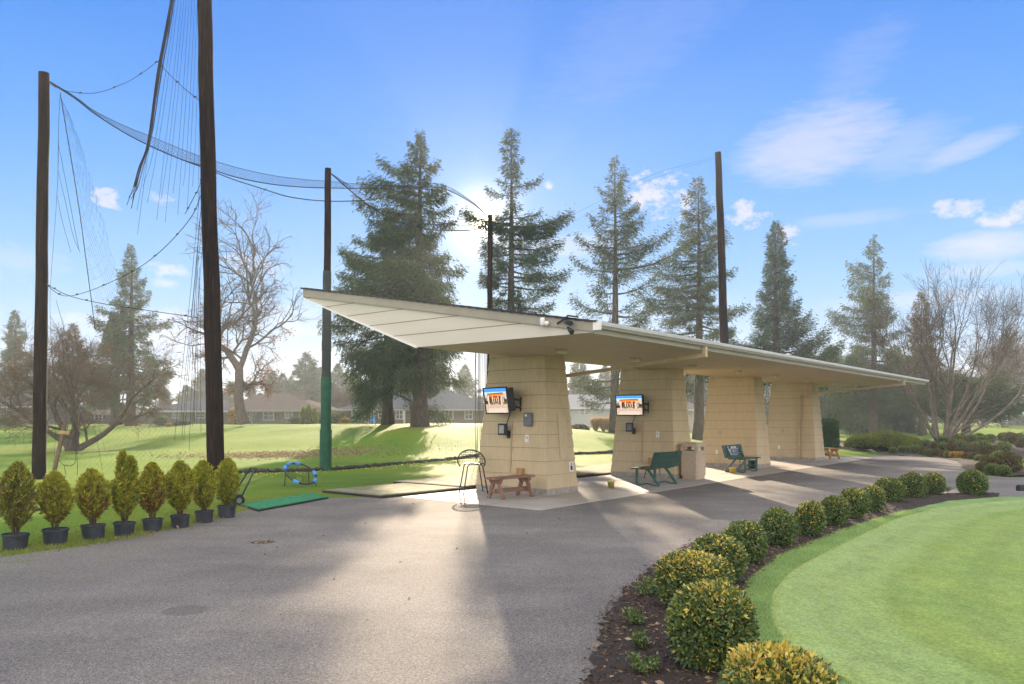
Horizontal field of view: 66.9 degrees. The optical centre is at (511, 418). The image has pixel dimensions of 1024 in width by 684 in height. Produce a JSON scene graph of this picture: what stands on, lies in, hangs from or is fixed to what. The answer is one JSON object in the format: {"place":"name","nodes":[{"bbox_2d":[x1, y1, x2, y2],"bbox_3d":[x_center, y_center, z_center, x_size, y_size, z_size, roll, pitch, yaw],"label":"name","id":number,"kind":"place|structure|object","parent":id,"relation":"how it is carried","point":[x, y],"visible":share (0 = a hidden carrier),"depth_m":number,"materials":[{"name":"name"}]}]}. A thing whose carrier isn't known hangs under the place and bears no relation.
{"place":"outdoors","nodes":[
{"label":"outdoors","id":0,"kind":"place"},
{"bbox_2d":[0,456,1023,683],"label":"asphalt path","id":1,"kind":"structure","parent":0,"point":[486,603],"depth_m":7.57,"materials":[{"name":"asphalt"}]},
{"bbox_2d":[164,459,197,527],"bbox_3d":[-5.037,1.127,11.746,0.543,1.050,0.526,0,0,-27],"label":"potted arborvitae","id":2,"kind":"object","parent":1,"relation":"on","point":[182,478],"visible":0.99,"depth_m":11.68,"materials":[{"name":"plant"}]},
{"bbox_2d":[192,459,217,522],"bbox_3d":[-4.912,1.140,12.336,0.526,1.013,0.537,-1,0,-39],"label":"potted arborvitae","id":3,"kind":"object","parent":1,"relation":"on","point":[204,491],"visible":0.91,"depth_m":12.26,"materials":[{"name":"plant"}]},
{"bbox_2d":[215,457,240,517],"bbox_3d":[-4.758,1.138,12.972,0.478,1.022,0.507,0,0,30],"label":"potted arborvitae","id":4,"kind":"object","parent":1,"relation":"on","point":[228,476],"visible":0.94,"depth_m":12.88,"materials":[{"name":"plant"}]},
{"bbox_2d":[241,493,327,511],"bbox_3d":[-4.461,1.621,15.271,0.849,0.047,2.922,0,0,18],"label":"turf mat","id":5,"kind":"object","parent":1,"relation":"on","point":[257,506],"visible":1,"depth_m":15.00,"materials":[{"name":"green carpet"}]},
{"bbox_2d":[322,483,462,497],"bbox_3d":[-2.694,1.613,17.660,2.000,0.065,2.460,0,0,39],"label":"hitting mat","id":6,"kind":"object","parent":1,"relation":"on","point":[391,490],"visible":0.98,"depth_m":17.32,"materials":[{"name":"beige rubber"}]},
{"bbox_2d":[393,472,595,488],"bbox_3d":[-0.287,1.601,20.974,2.470,0.073,5.600,0,0,39],"label":"hitting mat","id":7,"kind":"object","parent":1,"relation":"on","point":[455,481],"visible":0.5,"depth_m":19.57,"materials":[{"name":"rubber"}]},
{"bbox_2d":[576,464,611,475],"bbox_3d":[3.305,1.613,25.367,2.470,0.065,5.650,0,0,39],"label":"hitting mat","id":8,"kind":"object","parent":1,"relation":"on","point":[601,469],"visible":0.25,"depth_m":24.31,"materials":[{"name":"rubber"}]},
{"bbox_2d":[0,421,1023,555],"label":"lawn","id":9,"kind":"structure","parent":0,"point":[458,438],"depth_m":36.26,"materials":[{"name":"plant"}]},
{"bbox_2d":[0,460,41,550],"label":"potted arborvitae","id":10,"kind":"object","parent":9,"relation":"on","point":[16,480],"visible":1,"depth_m":9.70,"materials":[{"name":"plant"}]},
{"bbox_2d":[0,310,49,398],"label":"fir tree","id":11,"kind":"object","parent":9,"relation":"on","point":[6,355],"visible":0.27,"depth_m":84.61,"materials":[{"name":"green plant"}]},
{"bbox_2d":[31,71,49,478],"bbox_3d":[-12.962,-3.783,21.318,0.461,11.471,0.366,0,0,0],"label":"net pole","id":12,"kind":"object","parent":9,"relation":"on","point":[39,447],"visible":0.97,"depth_m":21.19,"materials":[{"name":"wood"}]},
{"bbox_2d":[50,93,168,473],"bbox_3d":[-10.889,-3.665,21.000,3.268,10.368,0.022,0,0,0],"label":"range net","id":13,"kind":"object","parent":12,"relation":"hanging from","point":[73,172],"visible":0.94,"depth_m":21.00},
{"bbox_2d":[50,81,714,472],"bbox_3d":[-2.107,-5.421,30.153,27.764,14.278,4.040,0,0,-38],"label":"range net","id":14,"kind":"object","parent":12,"relation":"hanging from","point":[352,185],"visible":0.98,"depth_m":27.00,"materials":[{"name":"fabric"}]},
{"bbox_2d":[0,395,93,424],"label":"house","id":15,"kind":"structure","parent":9,"relation":"on","point":[52,421],"depth_m":72.81,"materials":[{"name":"brown wood"}]},
{"bbox_2d":[35,470,77,545],"bbox_3d":[-6.016,1.151,10.180,0.504,0.990,0.518,2,3,38],"label":"potted arborvitae","id":16,"kind":"object","parent":9,"relation":"on","point":[55,501],"visible":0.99,"depth_m":10.09,"materials":[{"name":"plant"}]},
{"bbox_2d":[45,425,69,474],"bbox_3d":[-12.072,0.907,20.872,0.579,1.508,0.714,0,0,0],"label":"brace stake","id":17,"kind":"object","parent":9,"relation":"on","point":[62,432],"visible":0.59,"depth_m":20.88,"materials":[{"name":"brown wood"}]},
{"bbox_2d":[47,322,100,423],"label":"fir tree","id":18,"kind":"object","parent":9,"relation":"on","point":[73,326],"visible":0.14,"depth_m":74.74,"materials":[{"name":"green plant"}]},
{"bbox_2d":[74,468,113,540],"bbox_3d":[-5.729,1.149,10.600,0.519,0.994,0.536,-2,-1,-13],"label":"potted arborvitae","id":19,"kind":"object","parent":9,"relation":"on","point":[92,493],"visible":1,"depth_m":10.53,"materials":[{"name":"plant"}]},
{"bbox_2d":[0,318,194,450],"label":"fruit tree","id":20,"kind":"object","parent":9,"relation":"on","point":[83,372],"visible":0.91,"depth_m":39.52,"materials":[{"name":"brown plant"}]},
{"bbox_2d":[83,316,144,424],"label":"fir tree","id":21,"kind":"object","parent":9,"relation":"on","point":[112,418],"visible":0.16,"depth_m":66.62,"materials":[{"name":"green plant"}]},
{"bbox_2d":[81,408,147,423],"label":"house","id":22,"kind":"structure","parent":9,"relation":"on","point":[143,419],"depth_m":78.00,"materials":[{"name":"grey wood"}]},
{"bbox_2d":[77,243,175,425],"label":"fir tree","id":23,"kind":"object","parent":9,"relation":"on","point":[137,329],"visible":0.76,"depth_m":64.67,"materials":[{"name":"green plant"}]},
{"bbox_2d":[109,449,146,536],"bbox_3d":[-5.467,1.033,10.967,0.483,1.226,0.534,2,0,25],"label":"potted arborvitae","id":24,"kind":"object","parent":9,"relation":"on","point":[126,484],"visible":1,"depth_m":10.88,"materials":[{"name":"plant"}]},
{"bbox_2d":[0,495,302,556],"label":"lawn edge grass","id":25,"kind":"structure","parent":9,"relation":"on","point":[83,541],"depth_m":11.24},
{"bbox_2d":[138,461,169,531],"bbox_3d":[-5.278,1.130,11.391,0.472,1.032,0.458,-1,-1,-26],"label":"potted arborvitae","id":26,"kind":"object","parent":9,"relation":"on","point":[154,490],"visible":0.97,"depth_m":11.31,"materials":[{"name":"plant"}]},
{"bbox_2d":[139,399,232,423],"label":"house","id":27,"kind":"structure","parent":9,"relation":"on","point":[200,409],"depth_m":74.00,"materials":[{"name":"grey wood"}]},
{"bbox_2d":[177,368,229,401],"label":"conifer","id":28,"kind":"object","parent":9,"relation":"on","point":[193,395],"visible":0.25,"depth_m":119.37,"materials":[{"name":"plant"}]},
{"bbox_2d":[197,0,223,472],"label":"net pole","id":29,"kind":"object","parent":9,"relation":"on","point":[213,384],"visible":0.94,"depth_m":18.75,"materials":[{"name":"wood"}]},
{"bbox_2d":[46,0,202,445],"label":"range net","id":30,"kind":"object","parent":29,"relation":"hanging from","point":[161,58],"visible":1,"depth_m":18.60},
{"bbox_2d":[226,408,238,423],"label":"garden shrub","id":31,"kind":"object","parent":9,"relation":"on","point":[231,416],"visible":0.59,"depth_m":71.53,"materials":[{"name":"brown plant"}]},
{"bbox_2d":[217,467,256,505],"bbox_3d":[-5.267,1.292,14.917,0.672,0.717,0.594,0,0,-40],"label":"push cart","id":32,"kind":"object","parent":9,"relation":"on","point":[239,500],"visible":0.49,"depth_m":14.72,"materials":[{"name":"black metal"}]},
{"bbox_2d":[158,186,321,424],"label":"oak tree","id":33,"kind":"object","parent":9,"relation":"on","point":[241,386],"visible":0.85,"depth_m":62.69,"materials":[{"name":"brown plant"}]},
{"bbox_2d":[258,370,281,395],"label":"conifer","id":34,"kind":"object","parent":9,"relation":"on","point":[277,388],"visible":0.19,"depth_m":124.49,"materials":[{"name":"green plant"}]},
{"bbox_2d":[224,391,344,423],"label":"house","id":35,"kind":"structure","parent":9,"relation":"on","point":[280,409],"depth_m":76.41,"materials":[{"name":"grey wood"}]},
{"bbox_2d":[283,461,317,485],"bbox_3d":[-5.185,1.355,18.987,0.837,0.593,0.901,0,0,0],"label":"chipping net","id":36,"kind":"object","parent":9,"relation":"on","point":[296,481],"visible":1,"depth_m":19.10,"materials":[{"name":"blue fabric"}]},
{"bbox_2d":[285,351,331,401],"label":"conifer","id":37,"kind":"object","parent":9,"relation":"on","point":[309,382],"visible":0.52,"depth_m":117.18,"materials":[{"name":"green plant"}]},
{"bbox_2d":[319,168,331,470],"bbox_3d":[-5.971,-3.038,24.830,0.409,9.981,0.400,0,0,0],"label":"net pole","id":38,"kind":"object","parent":9,"relation":"on","point":[325,464],"visible":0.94,"depth_m":24.72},
{"bbox_2d":[314,389,357,417],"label":"russet tree","id":39,"kind":"object","parent":9,"relation":"on","point":[339,400],"visible":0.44,"depth_m":93.89,"materials":[{"name":"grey plant"}]},
{"bbox_2d":[331,363,350,417],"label":"conifer","id":40,"kind":"object","parent":9,"relation":"on","point":[337,373],"visible":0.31,"depth_m":125.51,"materials":[{"name":"plant"}]},
{"bbox_2d":[316,206,453,424],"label":"fir tree","id":41,"kind":"object","parent":9,"relation":"on","point":[387,418],"visible":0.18,"depth_m":48.17,"materials":[{"name":"green plant"}]},
{"bbox_2d":[335,130,471,426],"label":"fir tree","id":42,"kind":"object","parent":9,"relation":"on","point":[400,270],"visible":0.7,"depth_m":44.30,"materials":[{"name":"green plant"}]},
{"bbox_2d":[337,388,484,423],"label":"house","id":43,"kind":"structure","parent":9,"relation":"on","point":[460,408],"depth_m":72.00,"materials":[{"name":"grey wood"}]},
{"bbox_2d":[0,433,896,683],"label":"fallen leaves","id":44,"kind":"object","parent":9,"relation":"on","point":[265,455],"visible":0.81,"depth_m":33.47,"materials":[{"name":"brown plant"}]},
{"bbox_2d":[452,364,484,403],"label":"conifer","id":45,"kind":"object","parent":9,"relation":"on","point":[469,391],"visible":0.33,"depth_m":129.55,"materials":[{"name":"plant"}]},
{"bbox_2d":[487,214,492,375],"bbox_3d":[-0.958,-3.390,33.000,0.349,10.594,0.348,0,0,0],"label":"net pole","id":46,"kind":"object","parent":9,"relation":"on","point":[490,271],"visible":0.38,"depth_m":32.91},
{"bbox_2d":[458,128,574,314],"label":"fir tree","id":47,"kind":"object","parent":9,"relation":"on","point":[533,261],"visible":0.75,"depth_m":49.89,"materials":[{"name":"green plant"}]},
{"bbox_2d":[567,363,594,393],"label":"conifer","id":48,"kind":"object","parent":9,"relation":"on","point":[573,389],"visible":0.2,"depth_m":119.48,"materials":[{"name":"plant"}]},
{"bbox_2d":[568,394,609,427],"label":"house","id":49,"kind":"structure","parent":9,"relation":"on","point":[578,415],"depth_m":112.00,"materials":[{"name":"white"}]},
{"bbox_2d":[590,416,608,430],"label":"ornamental grass","id":50,"kind":"object","parent":9,"relation":"on","point":[601,422],"depth_m":53.78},
{"bbox_2d":[594,366,610,393],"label":"conifer","id":51,"kind":"object","parent":9,"relation":"on","point":[604,376],"visible":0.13,"depth_m":127.54,"materials":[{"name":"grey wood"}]},
{"bbox_2d":[567,154,696,432],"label":"fir tree","id":52,"kind":"object","parent":9,"relation":"on","point":[613,255],"visible":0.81,"depth_m":51.71,"materials":[{"name":"green plant"}]},
{"bbox_2d":[635,176,750,439],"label":"fir tree","id":53,"kind":"object","parent":9,"relation":"on","point":[699,293],"visible":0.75,"depth_m":54.66,"materials":[{"name":"green plant"}]},
{"bbox_2d":[684,374,707,406],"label":"conifer","id":54,"kind":"object","parent":9,"relation":"on","point":[690,400],"visible":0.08,"depth_m":117.03,"materials":[{"name":"plant"}]},
{"bbox_2d":[687,402,705,430],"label":"house","id":55,"kind":"structure","parent":9,"relation":"on","point":[690,407],"depth_m":92.00,"materials":[{"name":"white"}]},
{"bbox_2d":[715,151,728,343],"bbox_3d":[10.118,-5.420,37.006,0.860,14.621,0.477,0,0,0],"label":"net pole","id":56,"kind":"object","parent":9,"relation":"on","point":[723,325],"visible":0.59,"depth_m":36.86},
{"bbox_2d":[763,349,770,423],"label":"conifer","id":57,"kind":"object","parent":9,"relation":"on","point":[767,390],"visible":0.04,"depth_m":108.31,"materials":[{"name":"plant"}]},
{"bbox_2d":[729,220,847,387],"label":"sequoia tree","id":58,"kind":"object","parent":9,"relation":"on","point":[777,309],"visible":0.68,"depth_m":59.13,"materials":[{"name":"green plant"}]},
{"bbox_2d":[578,492,998,683],"bbox_3d":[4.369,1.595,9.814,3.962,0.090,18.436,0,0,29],"label":"mulch bed","id":59,"kind":"object","parent":9,"relation":"on","point":[907,503],"visible":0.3,"depth_m":5.86,"materials":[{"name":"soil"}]},
{"bbox_2d":[621,606,646,623],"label":"seedling","id":60,"kind":"object","parent":59,"relation":"on","point":[634,617],"visible":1,"depth_m":6.03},
{"bbox_2d":[628,626,650,647],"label":"seedling","id":61,"kind":"object","parent":59,"relation":"on","point":[638,640],"visible":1,"depth_m":5.41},
{"bbox_2d":[625,649,660,675],"bbox_3d":[0.832,1.540,4.875,0.238,0.144,0.217,0,0,0],"label":"seedling","id":62,"kind":"object","parent":59,"relation":"on","point":[641,666],"visible":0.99,"depth_m":4.87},
{"bbox_2d":[633,580,656,595],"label":"seedling","id":63,"kind":"object","parent":59,"relation":"on","point":[649,590],"visible":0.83,"depth_m":7.03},
{"bbox_2d":[653,548,736,606],"bbox_3d":[1.516,1.369,6.529,0.612,0.565,0.716,0,0,-39],"label":"ball shrub","id":64,"kind":"object","parent":59,"relation":"on","point":[676,570],"visible":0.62,"depth_m":6.39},
{"bbox_2d":[664,578,760,672],"bbox_3d":[1.294,1.338,5.032,0.607,0.631,0.648,0,0,25],"label":"ball shrub","id":65,"kind":"object","parent":59,"relation":"on","point":[710,622],"visible":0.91,"depth_m":4.85,"materials":[{"name":"plant"}]},
{"bbox_2d":[690,533,748,580],"bbox_3d":[2.082,1.386,7.745,0.593,0.522,0.572,0,0,1],"label":"ball shrub","id":66,"kind":"object","parent":59,"relation":"on","point":[731,549],"visible":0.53,"depth_m":7.60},
{"bbox_2d":[722,519,768,563],"bbox_3d":[2.644,1.391,8.804,0.544,0.515,0.503,0,0,26],"label":"ball shrub","id":67,"kind":"object","parent":59,"relation":"on","point":[751,535],"visible":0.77,"depth_m":8.65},
{"bbox_2d":[758,506,798,546],"bbox_3d":[3.401,1.378,9.896,0.470,0.541,0.527,0,0,-39],"label":"ball shrub","id":68,"kind":"object","parent":59,"relation":"on","point":[780,524],"visible":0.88,"depth_m":9.76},
{"bbox_2d":[716,638,842,683],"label":"ball shrub","id":69,"kind":"object","parent":59,"relation":"on","point":[766,662],"visible":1,"depth_m":3.61,"materials":[{"name":"plant"}]},
{"bbox_2d":[794,500,827,535],"bbox_3d":[4.147,1.380,10.768,0.445,0.538,0.500,0,0,16],"label":"ball shrub","id":70,"kind":"object","parent":59,"relation":"on","point":[811,516],"visible":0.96,"depth_m":10.62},
{"bbox_2d":[820,495,850,525],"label":"ball shrub","id":71,"kind":"object","parent":59,"relation":"on","point":[837,508],"visible":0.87,"depth_m":11.65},
{"bbox_2d":[839,487,872,518],"bbox_3d":[5.610,1.374,12.704,0.477,0.551,0.540,0,0,-23],"label":"ball shrub","id":72,"kind":"object","parent":59,"relation":"on","point":[859,500],"visible":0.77,"depth_m":12.55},
{"bbox_2d":[863,484,885,511],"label":"ball shrub","id":73,"kind":"object","parent":59,"relation":"on","point":[877,494],"visible":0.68,"depth_m":13.36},
{"bbox_2d":[874,477,906,500],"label":"ball shrub","id":74,"kind":"object","parent":59,"relation":"on","point":[893,488],"visible":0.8,"depth_m":14.84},
{"bbox_2d":[898,471,928,497],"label":"ball shrub","id":75,"kind":"object","parent":59,"relation":"on","point":[915,484],"visible":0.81,"depth_m":15.61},
{"bbox_2d":[923,472,946,494],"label":"ball shrub","id":76,"kind":"object","parent":59,"relation":"on","point":[936,483],"visible":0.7,"depth_m":16.23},
{"bbox_2d":[955,469,989,494],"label":"ball shrub","id":77,"kind":"object","parent":59,"relation":"on","point":[972,481],"visible":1,"depth_m":16.33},
{"bbox_2d":[821,418,839,447],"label":"clipped hedge","id":78,"kind":"object","parent":9,"relation":"on","point":[831,433],"visible":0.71,"depth_m":41.60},
{"bbox_2d":[815,343,856,435],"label":"cedar tree","id":79,"kind":"object","parent":9,"relation":"on","point":[831,408],"visible":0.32,"depth_m":73.27,"materials":[{"name":"green plant"}]},
{"bbox_2d":[824,350,894,433],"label":"cedar tree","id":80,"kind":"object","parent":9,"relation":"on","point":[861,417],"visible":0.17,"depth_m":80.29,"materials":[{"name":"green plant"}]},
{"bbox_2d":[824,234,917,434],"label":"fir tree","id":81,"kind":"object","parent":9,"relation":"on","point":[873,398],"visible":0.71,"depth_m":64.61,"materials":[{"name":"green plant"}]},
{"bbox_2d":[865,344,928,432],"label":"cedar tree","id":82,"kind":"object","parent":9,"relation":"on","point":[908,419],"visible":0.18,"depth_m":84.25,"materials":[{"name":"green plant"}]},
{"bbox_2d":[890,291,947,435],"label":"fir tree","id":83,"kind":"object","parent":9,"relation":"on","point":[921,431],"visible":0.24,"depth_m":74.83,"materials":[{"name":"green plant"}]},
{"bbox_2d":[882,347,960,433],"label":"cedar tree","id":84,"kind":"object","parent":9,"relation":"on","point":[891,409],"visible":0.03,"depth_m":79.87,"materials":[{"name":"green plant"}]},
{"bbox_2d":[837,440,1023,456],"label":"shrub bed mulch","id":85,"kind":"object","parent":9,"relation":"on","point":[1018,451],"visible":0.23,"depth_m":37.86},
{"bbox_2d":[843,429,922,450],"bbox_3d":[18.458,1.100,38.501,3.960,1.250,1.949,0,0,0],"label":"yew mound","id":86,"kind":"object","parent":85,"relation":"on","point":[881,442],"visible":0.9,"depth_m":38.08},
{"bbox_2d":[995,441,1011,452],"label":"mound shrub","id":87,"kind":"object","parent":85,"relation":"on","point":[1003,446],"visible":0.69,"depth_m":35.88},
{"bbox_2d":[857,255,1023,442],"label":"maple tree","id":88,"kind":"object","parent":9,"relation":"on","point":[947,429],"visible":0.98,"depth_m":43.92,"materials":[{"name":"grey plant"}]},
{"bbox_2d":[891,370,1023,434],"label":"cedar tree","id":89,"kind":"object","parent":9,"relation":"on","point":[996,394],"visible":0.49,"depth_m":60.65,"materials":[{"name":"plant"}]},
{"bbox_2d":[940,457,1023,475],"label":"island bed mulch","id":90,"kind":"object","parent":9,"relation":"on","point":[968,464],"visible":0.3,"depth_m":27.54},
{"bbox_2d":[982,463,997,475],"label":"mound shrub","id":91,"kind":"object","parent":90,"relation":"on","point":[989,468],"visible":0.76,"depth_m":22.55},
{"bbox_2d":[993,464,1011,476],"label":"mound shrub","id":92,"kind":"object","parent":90,"relation":"on","point":[1003,470],"visible":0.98,"depth_m":22.13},
{"bbox_2d":[989,451,1023,471],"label":"mound shrub","id":93,"kind":"object","parent":90,"relation":"on","point":[1011,461],"visible":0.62,"depth_m":23.02,"materials":[{"name":"green plant"}]},
{"bbox_2d":[968,339,1023,427],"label":"russet tree","id":94,"kind":"object","parent":9,"relation":"on","point":[1007,424],"visible":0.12,"depth_m":110.77,"materials":[{"name":"brown plant"}]},
{"bbox_2d":[982,319,1023,423],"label":"russet tree","id":95,"kind":"object","parent":9,"relation":"on","point":[1018,379],"visible":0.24,"depth_m":104.96,"materials":[{"name":"brown plant"}]},
{"bbox_2d":[0,0,1023,420],"label":"sky","id":96,"kind":"structure","parent":0,"point":[841,123],"materials":[{"name":"blue"}]},
{"bbox_2d":[401,456,867,510],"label":"concrete slab","id":97,"kind":"structure","parent":0,"point":[583,496],"depth_m":18.03,"materials":[{"name":"concrete"}]},
{"bbox_2d":[457,449,487,493],"bbox_3d":[-0.870,1.164,17.235,0.650,0.958,0.668,0,0,-14],"label":"bar stool","id":98,"kind":"object","parent":97,"relation":"on","point":[468,456],"visible":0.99,"depth_m":17.35,"materials":[{"name":"black metal"}]},
{"bbox_2d":[485,474,534,499],"bbox_3d":[-0.031,1.424,16.179,0.491,0.458,1.220,0,0,43],"label":"wooden bench","id":99,"kind":"object","parent":97,"relation":"on","point":[498,481],"visible":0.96,"depth_m":16.10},
{"bbox_2d":[300,288,928,494],"bbox_3d":[6.057,-0.653,24.364,7.960,4.606,24.440,0,0,39],"label":"golf shelter","id":100,"kind":"object","parent":97,"relation":"on","point":[529,356],"visible":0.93,"depth_m":17.53,"materials":[{"name":"beige"}]},
{"bbox_2d":[483,387,521,413],"bbox_3d":[-0.192,-0.410,17.337,0.556,0.597,0.800,0,0,-42],"label":"television","id":101,"kind":"object","parent":100,"relation":"attached to","point":[499,400],"visible":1,"depth_m":17.13,"materials":[{"name":"black plastic"}]},
{"bbox_2d":[498,414,510,437],"bbox_3d":[-0.158,0.157,17.396,0.240,0.546,0.238,0,0,40],"label":"floodlight","id":102,"kind":"object","parent":100,"relation":"attached to","point":[502,428],"visible":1,"depth_m":17.32,"materials":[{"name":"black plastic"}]},
{"bbox_2d":[523,413,532,425],"bbox_3d":[0.352,0.010,17.058,0.220,0.300,0.093,0,0,39],"label":"control box","id":103,"kind":"object","parent":100,"relation":"attached to","point":[527,419],"visible":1,"depth_m":17.01,"materials":[{"name":"white plastic"}]},
{"bbox_2d":[557,315,578,334],"bbox_3d":[0.878,-1.544,12.746,0.435,0.334,0.171,0,0,39],"label":"twin floodlight","id":104,"kind":"object","parent":100,"relation":"attached to","point":[569,329],"visible":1,"depth_m":12.65,"materials":[{"name":"black metal"}]},
{"bbox_2d":[615,394,648,415],"bbox_3d":[3.404,-0.390,21.916,0.890,0.597,0.401,0,0,27],"label":"television","id":105,"kind":"object","parent":100,"relation":"attached to","point":[630,405],"visible":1,"depth_m":21.81,"materials":[{"name":"black plastic"}]},
{"bbox_2d":[630,451,681,486],"bbox_3d":[3.622,1.221,19.366,0.709,0.848,1.420,0,0,39],"label":"park bench","id":106,"kind":"object","parent":97,"relation":"on","point":[666,460],"visible":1,"depth_m":19.16,"materials":[{"name":"green paint"}]},
{"bbox_2d":[680,442,705,479],"bbox_3d":[4.983,1.140,21.314,0.544,1.000,0.544,0,0,39],"label":"waste bin","id":107,"kind":"object","parent":97,"relation":"on","point":[693,464],"visible":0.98,"depth_m":21.12,"materials":[{"name":"concrete"}]},
{"bbox_2d":[722,444,760,472],"bbox_3d":[7.121,1.221,24.086,0.709,0.848,1.420,0,0,39],"label":"park bench","id":108,"kind":"object","parent":97,"relation":"on","point":[731,452],"visible":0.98,"depth_m":24.08,"materials":[{"name":"green paint"}]},
{"bbox_2d":[748,496,1023,682],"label":"collar turf","id":109,"kind":"structure","parent":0,"point":[957,502],"depth_m":14.88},
{"bbox_2d":[741,509,921,683],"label":"collar grass","id":110,"kind":"structure","parent":109,"relation":"on","point":[765,576],"depth_m":8.49,"materials":[{"name":"plant"}]},
{"bbox_2d":[771,500,1023,683],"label":"putting green","id":111,"kind":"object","parent":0,"point":[933,596],"visible":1,"depth_m":6.94,"materials":[{"name":"plant"}]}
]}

